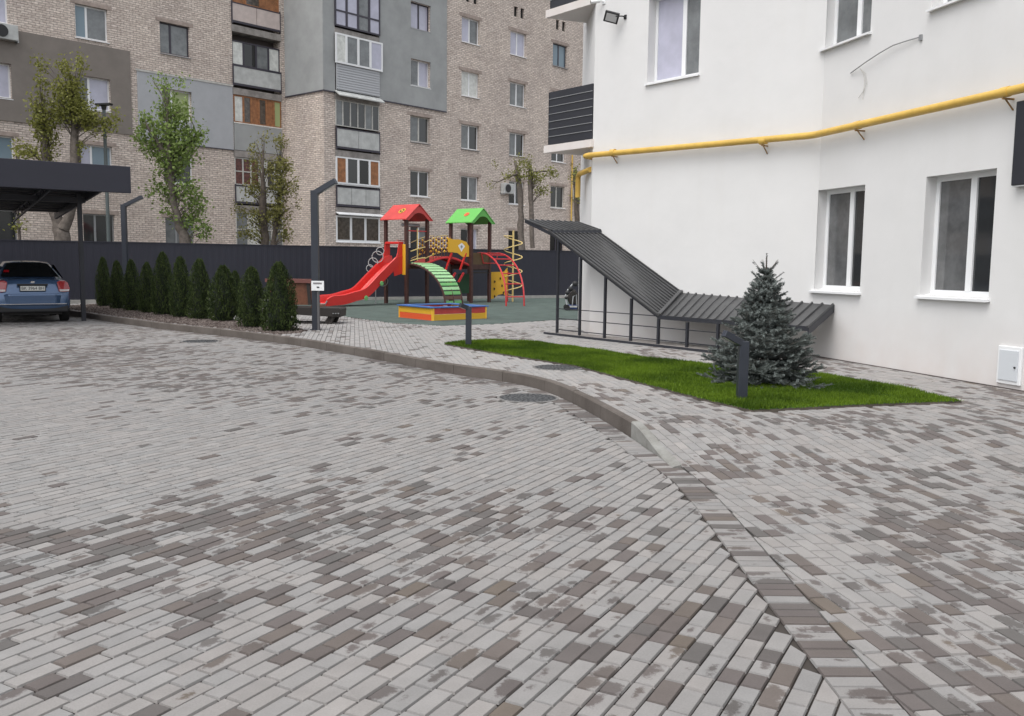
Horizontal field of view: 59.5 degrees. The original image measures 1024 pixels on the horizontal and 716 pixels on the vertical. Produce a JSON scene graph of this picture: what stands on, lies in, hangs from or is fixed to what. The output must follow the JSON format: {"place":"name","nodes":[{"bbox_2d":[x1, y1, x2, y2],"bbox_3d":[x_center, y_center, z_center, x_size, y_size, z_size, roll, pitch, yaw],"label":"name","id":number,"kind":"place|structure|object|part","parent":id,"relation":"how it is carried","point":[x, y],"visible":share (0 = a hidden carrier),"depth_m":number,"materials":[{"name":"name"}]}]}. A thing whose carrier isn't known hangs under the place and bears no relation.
{"place":"outdoors","nodes":[
{"label":"outdoors","id":0,"kind":"place"},
{"bbox_2d":[70,304,306,334],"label":"gravel","id":1,"kind":"structure","parent":0,"point":[120,312],"depth_m":21.44,"materials":[{"name":"grey gravel"}]},
{"bbox_2d":[94,256,110,305],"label":"thuja","id":2,"kind":"object","parent":1,"relation":"on","point":[102,279],"visible":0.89,"depth_m":27.08,"materials":[{"name":"green plant"}]},
{"bbox_2d":[107,260,125,308],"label":"thuja","id":3,"kind":"object","parent":1,"relation":"on","point":[115,299],"visible":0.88,"depth_m":25.79,"materials":[{"name":"green plant"}]},
{"bbox_2d":[120,259,139,310],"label":"thuja","id":4,"kind":"object","parent":1,"relation":"on","point":[131,296],"visible":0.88,"depth_m":24.91,"materials":[{"name":"green plant"}]},
{"bbox_2d":[137,262,155,312],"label":"thuja","id":5,"kind":"object","parent":1,"relation":"on","point":[145,294],"visible":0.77,"depth_m":24.10,"materials":[{"name":"green plant"}]},
{"bbox_2d":[149,251,172,314],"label":"thuja","id":6,"kind":"object","parent":1,"relation":"on","point":[160,279],"visible":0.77,"depth_m":23.31,"materials":[{"name":"green plant"}]},
{"bbox_2d":[167,256,190,316],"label":"thuja","id":7,"kind":"object","parent":1,"relation":"on","point":[178,297],"visible":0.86,"depth_m":22.36,"materials":[{"name":"green plant"}]},
{"bbox_2d":[185,258,213,318],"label":"thuja","id":8,"kind":"object","parent":1,"relation":"on","point":[199,288],"visible":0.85,"depth_m":21.72,"materials":[{"name":"green plant"}]},
{"bbox_2d":[205,264,239,320],"bbox_3d":[-6.879,-1.535,21.292,0.864,1.408,0.890,-3,7,-33],"label":"thuja","id":9,"kind":"object","parent":1,"relation":"on","point":[224,308],"visible":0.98,"depth_m":21.12,"materials":[{"name":"green plant"}]},
{"bbox_2d":[234,266,268,326],"bbox_3d":[-5.620,-1.321,19.402,0.767,1.405,0.738,-5,8,-44],"label":"thuja","id":10,"kind":"object","parent":1,"relation":"on","point":[248,311],"visible":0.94,"depth_m":19.23,"materials":[{"name":"green plant"}]},
{"bbox_2d":[257,259,300,330],"bbox_3d":[-4.806,-1.268,18.405,0.853,1.525,0.880,-3,7,-28],"label":"thuja","id":11,"kind":"object","parent":1,"relation":"on","point":[280,311],"visible":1,"depth_m":18.26,"materials":[{"name":"green plant"}]},
{"bbox_2d":[266,298,577,325],"bbox_3d":[-1.226,-1.560,28.402,17.016,0.034,13.545,-3,7,-30],"label":"playground surface","id":12,"kind":"object","parent":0,"point":[531,310],"visible":0.34,"depth_m":26.49,"materials":[{"name":"green rubber"}]},
{"bbox_2d":[320,204,524,305],"bbox_3d":[-2.989,-3.557,31.000,8.193,3.448,4.096,-2,6,-20],"label":"play structure","id":13,"kind":"object","parent":12,"relation":"on","point":[372,280],"visible":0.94,"depth_m":31.01,"materials":[{"name":"red plastic"}]},
{"bbox_2d":[397,303,488,320],"bbox_3d":[-1.801,-1.209,23.261,1.845,0.338,1.823,-4,8,-38],"label":"sandbox","id":14,"kind":"object","parent":12,"relation":"on","point":[440,311],"visible":0.94,"depth_m":22.66,"materials":[{"name":"orange"}]},
{"bbox_2d":[563,281,578,309],"bbox_3d":[1.904,-1.945,27.849,0.576,0.918,0.570,1,6,0],"label":"ride on toy","id":15,"kind":"object","parent":12,"relation":"on","point":[572,297],"visible":0.78,"depth_m":27.65,"materials":[{"name":"grey plastic"}]},
{"bbox_2d":[0,314,851,715],"bbox_3d":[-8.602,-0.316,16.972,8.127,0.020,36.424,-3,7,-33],"label":"driveway","id":16,"kind":"structure","parent":0,"point":[206,484],"depth_m":4.81,"materials":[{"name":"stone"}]},
{"bbox_2d":[0,260,69,321],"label":"parked car","id":17,"kind":"object","parent":16,"relation":"on","point":[29,287],"visible":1,"depth_m":21.73,"materials":[{"name":"blue paint"}]},
{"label":"rear window","id":18,"kind":"part","parent":17,"relation":"part of","materials":[{"name":"black glass"}]},
{"bbox_2d":[0,158,130,320],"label":"carport","id":19,"kind":"object","parent":16,"relation":"on","point":[59,189],"visible":1,"depth_m":20.82,"materials":[{"name":"grey metal"}]},
{"bbox_2d":[181,340,219,342],"bbox_3d":[-5.989,-0.315,17.234,0.720,0.029,0.720,1,6,0],"label":"manhole cover","id":20,"kind":"object","parent":16,"relation":"on","point":[200,341],"visible":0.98,"depth_m":17.13,"materials":[{"name":"metal"}]},
{"bbox_2d":[70,310,637,437],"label":"kerb","id":21,"kind":"structure","parent":16,"relation":"on","point":[619,420],"depth_m":13.03,"materials":[{"name":"concrete"}]},
{"bbox_2d":[72,317,908,715],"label":"border course","id":22,"kind":"object","parent":16,"relation":"on","point":[854,683],"visible":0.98,"depth_m":4.42,"materials":[{"name":"concrete"}]},
{"bbox_2d":[497,393,558,403],"bbox_3d":[0.186,0.470,10.417,0.720,0.029,0.720,1,6,0],"label":"manhole cover","id":23,"kind":"object","parent":16,"relation":"on","point":[529,398],"visible":0.98,"depth_m":10.35,"materials":[{"name":"metal"}]},
{"bbox_2d":[631,421,681,467],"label":"kerb end","id":24,"kind":"structure","parent":16,"relation":"on","point":[643,436],"depth_m":7.59,"materials":[{"name":"grey concrete"}]},
{"bbox_2d":[70,303,1023,715],"bbox_3d":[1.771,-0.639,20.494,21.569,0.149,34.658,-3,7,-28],"label":"pavement","id":25,"kind":"structure","parent":0,"point":[892,537],"depth_m":6.14,"materials":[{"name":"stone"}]},
{"bbox_2d":[120,195,143,288],"bbox_3d":[-11.913,-3.385,28.197,0.775,3.414,0.230,1,6,4],"label":"street lamp","id":26,"kind":"object","parent":25,"relation":"on","point":[124,230],"visible":0.75,"depth_m":28.09,"materials":[{"name":"metal"}]},
{"bbox_2d":[265,278,345,324],"bbox_3d":[-4.774,-1.299,20.847,1.701,1.088,0.846,1,6,0],"label":"bench","id":27,"kind":"object","parent":25,"relation":"on","point":[332,314],"visible":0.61,"depth_m":20.50,"materials":[{"name":"brown wood"}]},
{"bbox_2d":[311,281,323,329],"bbox_3d":[-4.016,-1.085,18.566,0.260,1.025,0.072,1,6,0],"label":"sign post","id":28,"kind":"object","parent":25,"relation":"on","point":[317,286],"visible":1,"depth_m":18.50,"materials":[{"name":"grey metal"}]},
{"bbox_2d":[310,178,337,329],"bbox_3d":[-3.890,-2.131,18.561,0.624,3.111,0.240,1,6,7],"label":"street lamp","id":29,"kind":"object","parent":25,"relation":"on","point":[314,207],"visible":0.99,"depth_m":18.49,"materials":[{"name":"metal"}]},
{"bbox_2d":[533,365,582,370],"bbox_3d":[0.632,0.138,12.380,0.700,0.029,0.700,1,6,0],"label":"manhole cover","id":30,"kind":"object","parent":25,"relation":"on","point":[555,367],"visible":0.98,"depth_m":12.32,"materials":[{"name":"metal"}]},
{"bbox_2d":[524,219,834,352],"bbox_3d":[2.622,-1.447,16.291,0.993,2.367,7.124,-4,7,-35],"label":"stair canopy","id":31,"kind":"object","parent":25,"relation":"on","point":[657,295],"visible":0.91,"depth_m":16.51,"materials":[{"name":"metal"}]},
{"bbox_2d":[568,163,579,221],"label":"pollarded tree","id":32,"kind":"object","parent":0,"point":[576,200],"visible":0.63,"depth_m":42.51,"materials":[{"name":"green plant"}]},
{"bbox_2d":[444,338,963,412],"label":"turf","id":33,"kind":"structure","parent":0,"point":[748,385],"depth_m":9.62,"materials":[{"name":"green plant"}]},
{"bbox_2d":[459,303,471,344],"bbox_3d":[-0.790,-0.567,15.308,0.244,0.748,0.208,1,6,0],"label":"bollard light","id":34,"kind":"object","parent":33,"relation":"on","point":[468,334],"visible":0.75,"depth_m":15.29,"materials":[{"name":"metal"}]},
{"bbox_2d":[721,330,749,397],"bbox_3d":[2.339,0.084,9.403,0.355,0.757,0.177,-1,6,-11],"label":"bollard light","id":35,"kind":"object","parent":33,"relation":"on","point":[742,369],"visible":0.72,"depth_m":9.37,"materials":[{"name":"metal"}]},
{"bbox_2d":[696,253,831,388],"bbox_3d":[3.024,-0.436,10.743,1.603,1.638,1.608,1,6,0],"label":"blue spruce","id":36,"kind":"object","parent":33,"relation":"on","point":[770,346],"visible":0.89,"depth_m":10.57,"materials":[{"name":"green plant"}]},
{"label":"ground","id":37,"kind":"structure","parent":0,"visible":0},
{"bbox_2d":[3,138,42,239],"bbox_3d":[-16.895,-4.690,31.124,1.267,5.752,1.137,1,6,0],"label":"tree","id":38,"kind":"object","parent":37,"relation":"on","point":[18,223],"visible":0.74,"depth_m":30.96,"materials":[{"name":"green plant"}]},
{"bbox_2d":[7,46,125,240],"bbox_3d":[-15.604,-6.304,31.545,4.046,9.010,1.523,1,6,0],"label":"pollarded tree","id":39,"kind":"object","parent":37,"relation":"on","point":[74,108],"visible":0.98,"depth_m":31.22,"materials":[{"name":"green plant"}]},
{"bbox_2d":[95,103,112,241],"bbox_3d":[-14.505,-5.523,32.115,0.540,7.048,0.280,1,6,0],"label":"tall street lamp","id":40,"kind":"object","parent":37,"relation":"on","point":[104,107],"visible":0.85,"depth_m":31.96,"materials":[{"name":"grey metal"}]},
{"bbox_2d":[128,70,215,243],"bbox_3d":[-12.521,-6.198,33.010,3.267,8.621,1.607,1,6,0],"label":"pollarded tree","id":41,"kind":"object","parent":37,"relation":"on","point":[171,144],"visible":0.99,"depth_m":32.80,"materials":[{"name":"green plant"}]},
{"bbox_2d":[230,270,242,306],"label":"thuja","id":42,"kind":"object","parent":37,"relation":"on","point":[236,276],"visible":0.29,"depth_m":23.46,"materials":[{"name":"green plant"}]},
{"bbox_2d":[230,129,302,244],"bbox_3d":[-9.723,-5.605,35.610,2.979,6.853,1.370,1,6,0],"label":"pollarded tree","id":43,"kind":"object","parent":37,"relation":"on","point":[263,213],"visible":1,"depth_m":35.40,"materials":[{"name":"green plant"}]},
{"bbox_2d":[0,239,578,303],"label":"fence","id":44,"kind":"object","parent":37,"relation":"on","point":[342,268],"visible":0.51,"depth_m":32.44,"materials":[{"name":"metal"}]},
{"bbox_2d":[0,0,582,250],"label":"apartment block","id":45,"kind":"structure","parent":37,"relation":"on","point":[377,110],"depth_m":41.62,"materials":[{"name":"brick"}]},
{"bbox_2d":[0,0,6,23],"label":"window","id":46,"kind":"structure","parent":45,"relation":"in","point":[3,6],"depth_m":33.43,"materials":[{"name":"white plastic"}]},
{"bbox_2d":[0,63,13,99],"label":"window","id":47,"kind":"structure","parent":45,"relation":"in","point":[5,92],"depth_m":33.65,"materials":[{"name":"white plastic"}]},
{"bbox_2d":[0,210,16,239],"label":"window","id":48,"kind":"structure","parent":45,"relation":"in","point":[6,216],"depth_m":34.10,"materials":[{"name":"grey glass"}]},
{"bbox_2d":[0,22,18,43],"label":"air conditioner","id":49,"kind":"object","parent":45,"relation":"attached to","point":[8,32],"visible":1,"depth_m":33.23,"materials":[{"name":"white plastic"}]},
{"bbox_2d":[0,131,18,158],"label":"window","id":50,"kind":"structure","parent":45,"relation":"in","point":[5,152],"depth_m":33.84,"materials":[{"name":"glass"}]},
{"bbox_2d":[70,0,111,43],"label":"window","id":51,"kind":"structure","parent":45,"relation":"in","point":[90,23],"depth_m":35.73,"materials":[{"name":"grey glass"}]},
{"bbox_2d":[79,76,110,112],"bbox_3d":[-16.785,-10.582,35.963,0.230,1.325,1.330,6,8,42],"label":"window","id":52,"kind":"structure","parent":45,"relation":"in","point":[99,88],"depth_m":36.11,"materials":[{"name":"white glass"}]},
{"bbox_2d":[79,139,116,164],"bbox_3d":[-16.814,-8.006,36.234,0.230,1.485,1.630,6,8,42],"label":"window","id":53,"kind":"structure","parent":45,"relation":"in","point":[96,154],"depth_m":36.25,"materials":[{"name":"white plastic"}]},
{"bbox_2d":[82,209,118,241],"bbox_3d":[-16.844,-5.271,36.522,0.230,1.485,1.630,6,8,42],"label":"window","id":54,"kind":"structure","parent":45,"relation":"in","point":[94,223],"depth_m":36.50,"materials":[{"name":"grey glass"}]},
{"bbox_2d":[155,16,192,58],"bbox_3d":[-14.397,-13.618,38.211,0.230,1.485,1.690,6,8,42],"label":"window","id":55,"kind":"structure","parent":45,"relation":"in","point":[173,38],"depth_m":38.26,"materials":[{"name":"grey glass"}]},
{"bbox_2d":[162,89,189,122],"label":"window","id":56,"kind":"structure","parent":45,"relation":"in","point":[181,95],"depth_m":38.72,"materials":[{"name":"glass"}]},
{"bbox_2d":[161,213,196,242],"bbox_3d":[-14.486,-5.513,39.063,0.230,1.485,1.690,6,8,42],"label":"window","id":57,"kind":"structure","parent":45,"relation":"in","point":[172,236],"depth_m":38.88,"materials":[{"name":"grey metal"}]},
{"bbox_2d":[164,148,196,183],"bbox_3d":[-14.456,-8.248,38.776,0.230,1.485,1.690,6,8,42],"label":"window","id":58,"kind":"structure","parent":45,"relation":"in","point":[189,170],"depth_m":39.16,"materials":[{"name":"white plastic"}]},
{"bbox_2d":[411,59,428,88],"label":"window","id":59,"kind":"structure","parent":45,"relation":"in","point":[419,70],"depth_m":44.70,"materials":[{"name":"white plastic"}]},
{"bbox_2d":[410,2,429,32],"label":"window","id":60,"kind":"structure","parent":45,"relation":"in","point":[419,13],"depth_m":44.42,"materials":[{"name":"grey glass"}]},
{"bbox_2d":[408,166,432,197],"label":"window","id":61,"kind":"structure","parent":45,"relation":"in","point":[418,179],"depth_m":45.23,"materials":[{"name":"white plastic"}]},
{"bbox_2d":[408,111,432,144],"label":"window","id":62,"kind":"structure","parent":45,"relation":"in","point":[418,125],"depth_m":44.95,"materials":[{"name":"white paint"}]},
{"bbox_2d":[409,222,432,247],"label":"window","id":63,"kind":"structure","parent":45,"relation":"in","point":[413,235],"depth_m":45.43,"materials":[{"name":"white plastic"}]},
{"bbox_2d":[458,225,480,248],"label":"window","id":64,"kind":"structure","parent":45,"relation":"in","point":[463,231],"depth_m":48.01,"materials":[{"name":"white plastic"}]},
{"bbox_2d":[459,172,480,201],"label":"window","id":65,"kind":"structure","parent":45,"relation":"in","point":[468,184],"depth_m":47.80,"materials":[{"name":"grey glass"}]},
{"bbox_2d":[459,120,481,151],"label":"window","id":66,"kind":"structure","parent":45,"relation":"in","point":[468,133],"depth_m":47.51,"materials":[{"name":"white plastic"}]},
{"bbox_2d":[459,66,481,98],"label":"window","id":67,"kind":"structure","parent":45,"relation":"in","point":[469,84],"depth_m":47.24,"materials":[{"name":"white plastic"}]},
{"bbox_2d":[459,12,481,46],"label":"window","id":68,"kind":"structure","parent":45,"relation":"in","point":[469,27],"depth_m":46.95,"materials":[{"name":"white glass"}]},
{"bbox_2d":[500,183,513,194],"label":"air conditioner","id":69,"kind":"object","parent":45,"relation":"attached to","point":[507,188],"visible":1,"depth_m":49.35,"materials":[{"name":"white plastic"}]},
{"bbox_2d":[506,228,525,249],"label":"window","id":70,"kind":"structure","parent":45,"relation":"in","point":[510,231],"depth_m":50.60,"materials":[{"name":"grey"}]},
{"bbox_2d":[507,178,526,205],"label":"window","id":71,"kind":"structure","parent":45,"relation":"in","point":[513,200],"depth_m":50.44,"materials":[{"name":"white plastic"}]},
{"bbox_2d":[507,128,526,157],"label":"window","id":72,"kind":"structure","parent":45,"relation":"in","point":[515,140],"depth_m":50.20,"materials":[{"name":"white plastic"}]},
{"bbox_2d":[508,78,527,108],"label":"window","id":73,"kind":"structure","parent":45,"relation":"in","point":[516,90],"depth_m":49.94,"materials":[{"name":"white plastic"}]},
{"bbox_2d":[508,26,528,58],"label":"window","id":74,"kind":"structure","parent":45,"relation":"in","point":[516,39],"depth_m":49.64,"materials":[{"name":"white plastic"}]},
{"bbox_2d":[550,235,561,250],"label":"window","id":75,"kind":"structure","parent":45,"relation":"in","point":[553,242],"depth_m":53.34,"materials":[{"name":"grey glass"}]},
{"bbox_2d":[549,182,566,208],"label":"window","id":76,"kind":"structure","parent":45,"relation":"in","point":[557,192],"depth_m":53.17,"materials":[{"name":"white paint"}]},
{"bbox_2d":[551,154,565,163],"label":"window","id":77,"kind":"structure","parent":45,"relation":"in","point":[559,158],"depth_m":52.95,"materials":[{"name":"white plastic"}]},
{"bbox_2d":[551,39,568,68],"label":"window","id":78,"kind":"structure","parent":45,"relation":"in","point":[558,50],"depth_m":52.27,"materials":[{"name":"grey"}]},
{"bbox_2d":[570,155,572,220],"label":"gas riser","id":79,"kind":"object","parent":45,"relation":"attached to","point":[571,186],"visible":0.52,"depth_m":53.67,"materials":[{"name":"yellow paint"}]},
{"bbox_2d":[486,153,559,249],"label":"pollarded tree","id":80,"kind":"object","parent":37,"relation":"on","point":[518,177],"visible":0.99,"depth_m":40.48,"materials":[{"name":"green plant"}]},
{"bbox_2d":[544,0,1023,391],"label":"white building","id":81,"kind":"structure","parent":37,"relation":"on","point":[899,244],"depth_m":14.12,"materials":[{"name":"paint"}]},
{"bbox_2d":[590,0,605,4],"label":"security camera","id":82,"kind":"object","parent":81,"relation":"attached to","point":[597,1],"visible":1,"depth_m":17.49,"materials":[{"name":"white plastic"}]},
{"bbox_2d":[603,10,626,23],"bbox_3d":[1.968,-6.517,17.131,0.447,0.260,0.160,1,6,2],"label":"floodlight","id":83,"kind":"object","parent":81,"relation":"attached to","point":[611,17],"visible":1,"depth_m":17.09,"materials":[{"name":"black plastic"}]},
{"bbox_2d":[644,0,700,85],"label":"window","id":84,"kind":"structure","parent":81,"relation":"in","point":[677,36],"depth_m":16.47,"materials":[{"name":"white plastic"}]},
{"bbox_2d":[575,83,1023,196],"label":"gas pipe","id":85,"kind":"object","parent":81,"relation":"attached to","point":[1003,93],"depth_m":13.69,"materials":[{"name":"yellow metal"}]},
{"bbox_2d":[808,186,864,294],"bbox_3d":[5.073,-1.797,13.763,0.290,1.615,1.214,-1,6,-16],"label":"window","id":86,"kind":"structure","parent":81,"relation":"in","point":[845,207],"depth_m":13.90,"materials":[{"name":"white plastic"}]},
{"bbox_2d":[819,0,871,51],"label":"window","id":87,"kind":"structure","parent":81,"relation":"in","point":[852,21],"depth_m":13.62,"materials":[{"name":"white plastic"}]},
{"bbox_2d":[850,34,922,97],"bbox_3d":[5.231,-4.061,12.657,0.062,0.652,1.469,-1,6,-16],"label":"loose cable","id":88,"kind":"object","parent":81,"relation":"attached to","point":[920,37],"visible":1,"depth_m":12.66,"materials":[{"name":"grey metal"}]},
{"bbox_2d":[926,0,961,11],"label":"window","id":89,"kind":"structure","parent":81,"relation":"in","point":[945,2],"depth_m":11.54,"materials":[{"name":"white plastic"}]},
{"bbox_2d":[914,170,996,301],"bbox_3d":[5.737,-1.546,11.452,0.290,1.615,1.244,-1,6,-16],"label":"window","id":90,"kind":"structure","parent":81,"relation":"in","point":[965,203],"depth_m":11.55,"materials":[{"name":"white plastic"}]},
{"bbox_2d":[1011,100,1023,186],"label":"wall sign","id":91,"kind":"object","parent":81,"relation":"attached to","point":[1017,179],"visible":1,"depth_m":10.35,"materials":[{"name":"metal"}]}
]}

